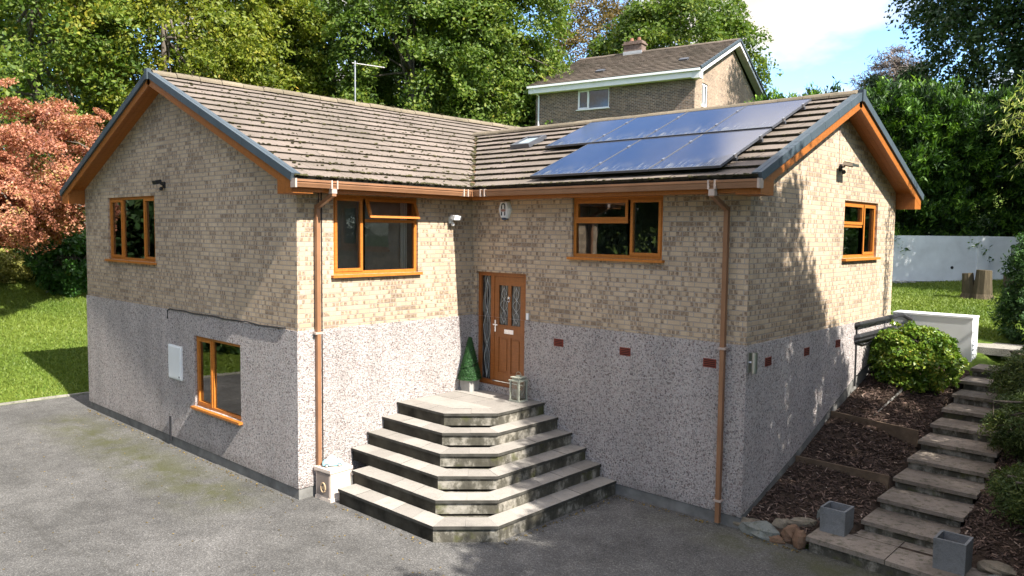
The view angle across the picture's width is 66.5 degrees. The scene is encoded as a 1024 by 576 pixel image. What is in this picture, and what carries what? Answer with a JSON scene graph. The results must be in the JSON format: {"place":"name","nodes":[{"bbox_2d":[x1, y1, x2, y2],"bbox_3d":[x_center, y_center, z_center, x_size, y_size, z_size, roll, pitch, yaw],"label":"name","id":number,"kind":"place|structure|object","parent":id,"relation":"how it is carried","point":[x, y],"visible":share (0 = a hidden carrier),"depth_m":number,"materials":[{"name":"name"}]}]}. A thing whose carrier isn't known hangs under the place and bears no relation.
{"place":"outdoors","nodes":[
{"label":"outdoors","id":0,"kind":"place"},
{"bbox_2d":[1,406,443,575],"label":"fallen leaves","id":1,"kind":"object","parent":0,"point":[174,533],"visible":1,"depth_m":11.55,"materials":[{"name":"brown plant"}]},
{"bbox_2d":[0,394,884,575],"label":"driveway","id":2,"kind":"structure","parent":0,"point":[100,515],"depth_m":11.05,"materials":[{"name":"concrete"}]},
{"bbox_2d":[314,462,352,502],"bbox_3d":[-2.857,3.093,12.483,0.420,0.510,0.449,4,5,40],"label":"plinth box","id":3,"kind":"object","parent":2,"relation":"on","point":[330,480],"visible":0.95,"depth_m":12.32,"materials":[{"name":"beige stone"}]},
{"bbox_2d":[322,456,342,467],"bbox_3d":[-2.865,2.763,12.463,0.320,0.150,0.174,-1,4,-19],"label":"model car","id":4,"kind":"object","parent":3,"relation":"on","point":[330,461],"visible":1,"depth_m":12.40,"materials":[{"name":"white plastic"}]},
{"bbox_2d":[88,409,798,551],"bbox_3d":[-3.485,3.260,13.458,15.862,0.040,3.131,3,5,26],"label":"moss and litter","id":5,"kind":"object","parent":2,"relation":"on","point":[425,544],"visible":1,"depth_m":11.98,"materials":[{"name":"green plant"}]},
{"bbox_2d":[338,389,616,542],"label":"entrance steps","id":6,"kind":"structure","parent":2,"relation":"on","point":[479,465],"depth_m":12.16,"materials":[{"name":"concrete"}]},
{"bbox_2d":[457,337,480,391],"bbox_3d":[-0.794,1.421,14.681,0.478,1.011,0.481,4,6,43],"label":"potted topiary","id":7,"kind":"object","parent":6,"relation":"on","point":[470,379],"visible":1,"depth_m":14.58,"materials":[{"name":"plant"}]},
{"bbox_2d":[509,372,528,402],"bbox_3d":[0.114,1.740,13.812,0.250,0.524,0.250,4,6,43],"label":"lantern","id":8,"kind":"object","parent":6,"relation":"on","point":[518,379],"visible":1,"depth_m":13.79,"materials":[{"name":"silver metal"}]},
{"bbox_2d":[769,535,785,544],"bbox_3d":[3.668,3.517,10.889,0.137,0.189,0.326,-3,5,-41],"label":"edging rock","id":9,"kind":"object","parent":2,"relation":"on","point":[777,539],"visible":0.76,"depth_m":10.82,"materials":[{"name":"orange stone"}]},
{"bbox_2d":[792,529,806,549],"bbox_3d":[3.928,3.451,10.665,0.180,0.322,0.187,4,6,43],"label":"edging rock","id":10,"kind":"object","parent":2,"relation":"on","point":[799,541],"visible":0.79,"depth_m":10.61,"materials":[{"name":"orange stone"}]},
{"bbox_2d":[0,90,1023,549],"bbox_3d":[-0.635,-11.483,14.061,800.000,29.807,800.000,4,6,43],"label":"ground","id":11,"kind":"structure","parent":0,"point":[988,360],"depth_m":21.58,"materials":[{"name":"green plant"}]},
{"bbox_2d":[0,247,35,283],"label":"shrub","id":12,"kind":"object","parent":11,"relation":"on","point":[12,268],"visible":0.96,"depth_m":27.27,"materials":[{"name":"green plant"}]},
{"bbox_2d":[0,123,62,257],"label":"japanese maple","id":13,"kind":"object","parent":11,"relation":"on","point":[26,194],"visible":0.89,"depth_m":22.30,"materials":[{"name":"red plant"}]},
{"bbox_2d":[5,230,68,281],"bbox_3d":[-17.196,-1.135,28.487,2.277,2.218,2.102,-1,4,-22],"label":"shrub","id":14,"kind":"object","parent":11,"relation":"on","point":[28,262],"visible":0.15,"depth_m":27.85,"materials":[{"name":"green plant"}]},
{"bbox_2d":[0,179,83,257],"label":"shrub","id":15,"kind":"object","parent":11,"relation":"on","point":[40,243],"visible":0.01,"depth_m":30.94,"materials":[{"name":"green plant"}]},
{"bbox_2d":[0,267,88,402],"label":"lawn grass","id":16,"kind":"structure","parent":11,"relation":"on","point":[41,365],"depth_m":22.85,"materials":[{"name":"green plant"}]},
{"bbox_2d":[0,391,88,404],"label":"lawn edging","id":17,"kind":"object","parent":11,"relation":"on","point":[44,398],"visible":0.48,"depth_m":19.34,"materials":[{"name":"concrete"}]},
{"bbox_2d":[0,77,111,254],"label":"japanese maple","id":18,"kind":"object","parent":11,"relation":"on","point":[55,130],"visible":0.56,"depth_m":24.04,"materials":[{"name":"red plant"}]},
{"bbox_2d":[31,230,87,297],"bbox_3d":[-15.671,-0.701,27.469,2.162,3.047,2.138,-2,5,-28],"label":"shrub","id":19,"kind":"object","parent":11,"relation":"on","point":[54,278],"visible":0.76,"depth_m":26.89,"materials":[{"name":"green plant"}]},
{"bbox_2d":[67,211,85,250],"bbox_3d":[-15.828,-1.568,29.503,2.845,3.121,2.570,4,6,43],"label":"shrub","id":20,"kind":"object","parent":11,"relation":"on","point":[84,232],"visible":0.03,"depth_m":28.57,"materials":[{"name":"green plant"}]},
{"bbox_2d":[0,0,208,170],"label":"broadleaf tree","id":21,"kind":"object","parent":11,"relation":"on","point":[30,51],"visible":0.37,"depth_m":36.50,"materials":[{"name":"green plant"}]},
{"bbox_2d":[26,0,299,161],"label":"broadleaf tree","id":22,"kind":"object","parent":11,"relation":"on","point":[223,49],"visible":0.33,"depth_m":38.44,"materials":[{"name":"green plant"}]},
{"bbox_2d":[136,0,340,96],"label":"broadleaf tree","id":23,"kind":"object","parent":11,"relation":"on","point":[298,30],"visible":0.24,"depth_m":43.71,"materials":[{"name":"green plant"}]},
{"bbox_2d":[0,0,535,152],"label":"woodland","id":24,"kind":"object","parent":11,"relation":"on","point":[45,55],"visible":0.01,"depth_m":58.35,"materials":[{"name":"green plant"}]},
{"bbox_2d":[236,0,405,108],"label":"broadleaf tree","id":25,"kind":"object","parent":11,"relation":"on","point":[385,44],"visible":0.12,"depth_m":45.65,"materials":[{"name":"green plant"}]},
{"bbox_2d":[312,0,532,123],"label":"broadleaf tree","id":26,"kind":"object","parent":11,"relation":"on","point":[412,72],"visible":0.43,"depth_m":42.02,"materials":[{"name":"green plant"}]},
{"bbox_2d":[59,68,923,528],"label":"house","id":27,"kind":"structure","parent":11,"relation":"on","point":[299,294],"depth_m":13.30,"materials":[{"name":"brick"}]},
{"bbox_2d":[152,179,165,190],"bbox_3d":[-6.824,-1.989,15.086,0.170,0.213,0.215,4,6,43],"label":"wall light","id":28,"kind":"object","parent":27,"relation":"attached to","point":[160,182],"visible":1,"depth_m":15.08,"materials":[{"name":"black plastic"}]},
{"bbox_2d":[190,336,242,424],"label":"window","id":29,"kind":"structure","parent":27,"relation":"in","point":[218,362],"depth_m":17.38,"materials":[{"name":"brown wood"}]},
{"bbox_2d":[353,61,384,101],"bbox_3d":[-3.486,-4.665,18.964,0.784,1.640,0.313,0,4,-14],"label":"tv aerial","id":30,"kind":"object","parent":27,"relation":"attached to","point":[354,63],"visible":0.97,"depth_m":18.86,"materials":[{"name":"metal"}]},
{"bbox_2d":[331,194,422,277],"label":"window","id":31,"kind":"structure","parent":27,"relation":"in","point":[412,210],"depth_m":13.10,"materials":[{"name":"brown wood"}]},
{"bbox_2d":[449,215,461,225],"bbox_3d":[-1.056,-1.238,14.306,0.215,0.213,0.170,4,6,43],"label":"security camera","id":32,"kind":"object","parent":27,"relation":"attached to","point":[454,217],"visible":1,"depth_m":14.26,"materials":[{"name":"white plastic"}]},
{"bbox_2d":[499,201,511,219],"bbox_3d":[-0.131,-1.407,14.153,0.270,0.335,0.120,4,6,43],"label":"alarm box","id":33,"kind":"object","parent":27,"relation":"attached to","point":[505,208],"visible":1,"depth_m":14.10,"materials":[{"name":"white plastic"}]},
{"bbox_2d":[493,276,524,384],"bbox_3d":[-0.057,0.771,14.349,0.750,1.945,0.120,4,6,43],"label":"door","id":34,"kind":"structure","parent":27,"relation":"in","point":[509,291],"depth_m":14.36,"materials":[{"name":"brown wood"}]},
{"bbox_2d":[530,139,640,177],"bbox_3d":[1.282,-2.213,13.416,1.218,0.099,1.726,4,29,43],"label":"solar panel","id":35,"kind":"object","parent":27,"relation":"attached to","point":[583,159],"visible":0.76,"depth_m":13.33,"materials":[{"name":"blue glass"}]},
{"bbox_2d":[545,117,636,147],"bbox_3d":[1.560,-3.030,15.308,1.188,0.099,1.574,4,29,43],"label":"solar panel","id":36,"kind":"object","parent":27,"relation":"attached to","point":[590,133],"visible":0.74,"depth_m":15.23,"materials":[{"name":"blue glass"}]},
{"bbox_2d":[566,196,664,262],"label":"window","id":37,"kind":"structure","parent":27,"relation":"in","point":[630,228],"depth_m":14.86,"materials":[{"name":"brown wood"}]},
{"bbox_2d":[592,112,686,143],"bbox_3d":[2.396,-2.966,14.535,1.188,0.099,1.574,4,29,43],"label":"solar panel","id":38,"kind":"object","parent":27,"relation":"attached to","point":[638,128],"visible":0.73,"depth_m":14.46,"materials":[{"name":"blue glass"}]},
{"bbox_2d":[585,134,701,174],"bbox_3d":[2.146,-2.146,12.616,1.238,0.099,1.726,4,29,43],"label":"solar panel","id":39,"kind":"object","parent":27,"relation":"attached to","point":[643,155],"visible":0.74,"depth_m":12.53,"materials":[{"name":"blue glass"}]},
{"bbox_2d":[645,106,745,138],"bbox_3d":[3.246,-2.900,13.748,1.228,0.099,1.574,4,29,43],"label":"solar panel","id":40,"kind":"object","parent":27,"relation":"attached to","point":[696,122],"visible":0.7,"depth_m":13.67,"materials":[{"name":"blue glass"}]},
{"bbox_2d":[648,128,771,170],"bbox_3d":[3.015,-2.078,11.813,1.228,0.099,1.726,4,29,43],"label":"solar panel","id":41,"kind":"object","parent":27,"relation":"attached to","point":[713,150],"visible":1,"depth_m":11.70,"materials":[{"name":"blue glass"}]},
{"bbox_2d":[747,352,757,373],"bbox_3d":[3.438,1.069,11.130,0.127,0.300,0.100,4,6,43],"label":"cylinder wall light","id":42,"kind":"object","parent":27,"relation":"attached to","point":[752,359],"visible":1,"depth_m":11.10,"materials":[{"name":"metal"}]},
{"bbox_2d":[705,99,811,133],"bbox_3d":[4.103,-2.833,12.955,1.208,0.099,1.574,4,29,43],"label":"solar panel","id":43,"kind":"object","parent":27,"relation":"attached to","point":[761,116],"visible":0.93,"depth_m":12.85,"materials":[{"name":"blue glass"}]},
{"bbox_2d":[839,161,858,173],"bbox_3d":[5.690,-2.039,13.231,0.270,0.213,0.300,4,6,43],"label":"wall light","id":44,"kind":"object","parent":27,"relation":"attached to","point":[844,164],"visible":1,"depth_m":13.19,"materials":[{"name":"black plastic"}]},
{"bbox_2d":[841,201,880,260],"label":"window","id":45,"kind":"structure","parent":27,"relation":"in","point":[859,217],"depth_m":14.87,"materials":[{"name":"brown wood"}]},
{"bbox_2d":[854,313,912,385],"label":"insulated pipes","id":46,"kind":"object","parent":27,"relation":"attached to","point":[864,336],"visible":0.76,"depth_m":14.56,"materials":[{"name":"black plastic"}]},
{"bbox_2d":[410,0,584,126],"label":"broadleaf tree","id":47,"kind":"object","parent":11,"relation":"on","point":[511,97],"visible":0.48,"depth_m":42.30,"materials":[{"name":"green plant"}]},
{"bbox_2d":[538,0,655,72],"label":"broadleaf tree","id":48,"kind":"object","parent":11,"relation":"on","point":[613,11],"visible":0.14,"depth_m":63.68,"materials":[{"name":"green plant"}]},
{"bbox_2d":[527,37,767,125],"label":"neighbour house","id":49,"kind":"structure","parent":11,"relation":"on","point":[636,77],"depth_m":40.12,"materials":[{"name":"brown brick"}]},
{"bbox_2d":[569,85,629,110],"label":"window","id":50,"kind":"structure","parent":49,"relation":"in","point":[598,98],"depth_m":41.40,"materials":[{"name":"white plastic"}]},
{"bbox_2d":[666,79,706,106],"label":"window","id":51,"kind":"structure","parent":49,"relation":"in","point":[704,87],"depth_m":38.11,"materials":[{"name":"white plastic"}]},
{"bbox_2d":[586,0,783,92],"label":"sycamore tree","id":52,"kind":"object","parent":11,"relation":"on","point":[662,24],"visible":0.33,"depth_m":55.46,"materials":[{"name":"green plant"}]},
{"bbox_2d":[733,517,760,525],"bbox_3d":[3.463,3.431,11.303,0.517,0.197,0.208,3,5,26],"label":"edging rock","id":53,"kind":"object","parent":11,"relation":"on","point":[745,519],"visible":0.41,"depth_m":11.31,"materials":[{"name":"stone"}]},
{"bbox_2d":[738,521,779,540],"bbox_3d":[3.529,3.480,11.093,0.276,0.345,0.612,-2,5,-28],"label":"edging rock","id":54,"kind":"object","parent":11,"relation":"on","point":[762,530],"visible":0.69,"depth_m":11.01,"materials":[{"name":"grey stone"}]},
{"bbox_2d":[781,524,799,544],"bbox_3d":[3.880,3.435,10.893,0.230,0.288,0.212,0,4,-13],"label":"edging rock","id":55,"kind":"object","parent":11,"relation":"on","point":[787,532],"visible":0.76,"depth_m":10.82,"materials":[{"name":"orange stone"}]},
{"bbox_2d":[744,72,1023,261],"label":"conifer hedge","id":56,"kind":"object","parent":11,"relation":"on","point":[931,122],"visible":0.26,"depth_m":26.59,"materials":[{"name":"green plant"}]},
{"bbox_2d":[746,356,1023,575],"bbox_3d":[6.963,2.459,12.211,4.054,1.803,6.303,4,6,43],"label":"bark mulch","id":57,"kind":"object","parent":11,"relation":"on","point":[932,410],"visible":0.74,"depth_m":12.11,"materials":[{"name":"brown wood"}]},
{"bbox_2d":[771,518,788,527],"bbox_3d":[3.838,3.363,11.067,0.309,0.203,0.136,2,4,14],"label":"edging rock","id":58,"kind":"object","parent":57,"relation":"on","point":[778,523],"visible":0.51,"depth_m":11.03,"materials":[{"name":"stone"}]},
{"bbox_2d":[785,517,816,526],"bbox_3d":[4.067,3.310,10.994,0.460,0.162,0.104,1,4,8],"label":"edging rock","id":59,"kind":"object","parent":57,"relation":"on","point":[801,521],"visible":0.88,"depth_m":10.96,"materials":[{"name":"stone"}]},
{"bbox_2d":[795,455,889,489],"bbox_3d":[5.094,2.871,12.107,0.040,0.260,1.442,-3,6,-44],"label":"timber edging","id":60,"kind":"object","parent":57,"relation":"on","point":[869,476],"visible":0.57,"depth_m":11.96,"materials":[{"name":"brown wood"}]},
{"bbox_2d":[831,411,918,446],"bbox_3d":[6.057,2.354,13.107,0.040,0.330,1.447,-3,5,-41],"label":"timber edging","id":61,"kind":"object","parent":57,"relation":"on","point":[908,435],"visible":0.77,"depth_m":12.87,"materials":[{"name":"brown wood"}]},
{"bbox_2d":[874,388,903,414],"bbox_3d":[6.832,1.950,13.960,1.616,0.493,0.063,-3,6,-42],"label":"drain pipe","id":62,"kind":"object","parent":57,"relation":"on","point":[897,394],"visible":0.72,"depth_m":13.92,"materials":[{"name":"grey plastic"}]},
{"bbox_2d":[867,321,969,395],"bbox_3d":[7.470,1.402,14.584,1.831,1.570,1.781,4,6,43],"label":"round bush","id":63,"kind":"object","parent":57,"relation":"on","point":[925,348],"visible":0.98,"depth_m":14.12,"materials":[{"name":"green plant"}]},
{"bbox_2d":[980,489,1006,495],"bbox_3d":[7.122,3.001,10.550,0.040,0.270,1.428,-3,5,-41],"label":"timber edging","id":64,"kind":"object","parent":57,"relation":"on","point":[981,490],"visible":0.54,"depth_m":11.01,"materials":[{"name":"brown wood"}]},
{"bbox_2d":[977,560,1016,575],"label":"edging rock","id":65,"kind":"object","parent":57,"relation":"on","point":[992,567],"visible":0.99,"depth_m":9.43,"materials":[{"name":"stone"}]},
{"bbox_2d":[976,387,1023,461],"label":"juniper bush","id":66,"kind":"object","parent":57,"relation":"on","point":[1004,421],"visible":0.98,"depth_m":11.74,"materials":[{"name":"green plant"}]},
{"bbox_2d":[982,346,1023,399],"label":"juniper bush","id":67,"kind":"object","parent":57,"relation":"on","point":[1013,381],"visible":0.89,"depth_m":13.21,"materials":[{"name":"green plant"}]},
{"bbox_2d":[983,459,1023,532],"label":"juniper bush","id":68,"kind":"object","parent":57,"relation":"on","point":[1012,485],"visible":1,"depth_m":10.22,"materials":[{"name":"green plant"}]},
{"bbox_2d":[860,72,910,230],"bbox_3d":[16.896,-5.863,36.872,4.283,8.505,4.219,1,4,2],"label":"conifer","id":69,"kind":"object","parent":11,"relation":"on","point":[872,80],"visible":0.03,"depth_m":36.33,"materials":[{"name":"green plant"}]},
{"bbox_2d":[844,43,937,93],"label":"bare tree","id":70,"kind":"object","parent":11,"relation":"on","point":[895,61],"visible":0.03,"depth_m":54.70,"materials":[{"name":"brown plant"}]},
{"bbox_2d":[890,62,932,229],"bbox_3d":[19.006,-6.253,37.766,5.287,9.202,5.020,4,6,43],"label":"conifer","id":71,"kind":"object","parent":11,"relation":"on","point":[902,73],"visible":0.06,"depth_m":37.33,"materials":[{"name":"green plant"}]},
{"bbox_2d":[806,364,1018,575],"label":"garden steps","id":72,"kind":"structure","parent":11,"relation":"on","point":[940,483],"depth_m":11.15,"materials":[{"name":"stone"}]},
{"bbox_2d":[820,501,853,536],"bbox_3d":[4.478,3.177,10.758,0.340,0.340,0.340,4,6,43],"label":"square planter","id":73,"kind":"object","parent":72,"relation":"on","point":[836,518],"visible":1,"depth_m":10.66,"materials":[{"name":"grey concrete"}]},
{"bbox_2d":[932,530,973,575],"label":"square planter","id":74,"kind":"object","parent":72,"relation":"on","point":[952,552],"visible":1,"depth_m":9.50,"materials":[{"name":"grey concrete"}]},
{"bbox_2d":[893,310,978,361],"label":"low garden wall","id":75,"kind":"structure","parent":11,"relation":"on","point":[962,329],"depth_m":15.61,"materials":[{"name":"white paint"}]},
{"bbox_2d":[895,89,996,235],"bbox_3d":[20.087,-5.298,35.874,5.015,7.592,5.231,4,6,43],"label":"conifer","id":76,"kind":"object","parent":11,"relation":"on","point":[980,220],"depth_m":35.38,"materials":[{"name":"green plant"}]},
{"bbox_2d":[883,0,1023,108],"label":"evergreen tree","id":77,"kind":"object","parent":11,"relation":"on","point":[963,15],"visible":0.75,"depth_m":35.37,"materials":[{"name":"green plant"}]},
{"bbox_2d":[892,235,1020,283],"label":"garden wall","id":78,"kind":"structure","parent":11,"relation":"on","point":[940,259],"depth_m":25.95,"materials":[{"name":"white paint"}]},
{"bbox_2d":[891,279,1023,344],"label":"back lawn grass","id":79,"kind":"structure","parent":11,"relation":"on","point":[952,302],"depth_m":21.58,"materials":[{"name":"green plant"}]},
{"bbox_2d":[959,270,994,299],"bbox_3d":[13.108,-0.030,22.000,0.962,0.977,0.639,4,6,43],"label":"tree stump","id":80,"kind":"object","parent":79,"relation":"on","point":[980,287],"visible":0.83,"depth_m":21.80,"materials":[{"name":"brown wood"}]},
{"bbox_2d":[977,343,1023,356],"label":"stone step","id":81,"kind":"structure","parent":11,"relation":"on","point":[999,349],"depth_m":15.76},
{"bbox_2d":[985,232,1023,343],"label":"columnar conifer","id":82,"kind":"object","parent":11,"relation":"on","point":[1011,311],"visible":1,"depth_m":16.52,"materials":[{"name":"green plant"}]},
{"bbox_2d":[986,76,1023,178],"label":"arching shrub","id":83,"kind":"object","parent":11,"relation":"on","point":[1007,135],"visible":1,"depth_m":13.75,"materials":[{"name":"green leaves"},{"name":"bark"}]},
{"bbox_2d":[1001,245,1016,287],"bbox_3d":[15.301,-0.554,23.943,0.500,1.537,0.280,4,6,43],"label":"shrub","id":84,"kind":"object","parent":11,"relation":"on","point":[1004,278],"visible":0.33,"depth_m":23.91,"materials":[{"name":"green plant"}]},
{"bbox_2d":[3,0,1022,148],"label":"sky","id":85,"kind":"structure","parent":0,"point":[816,41],"materials":[{"name":"white"}]}
]}

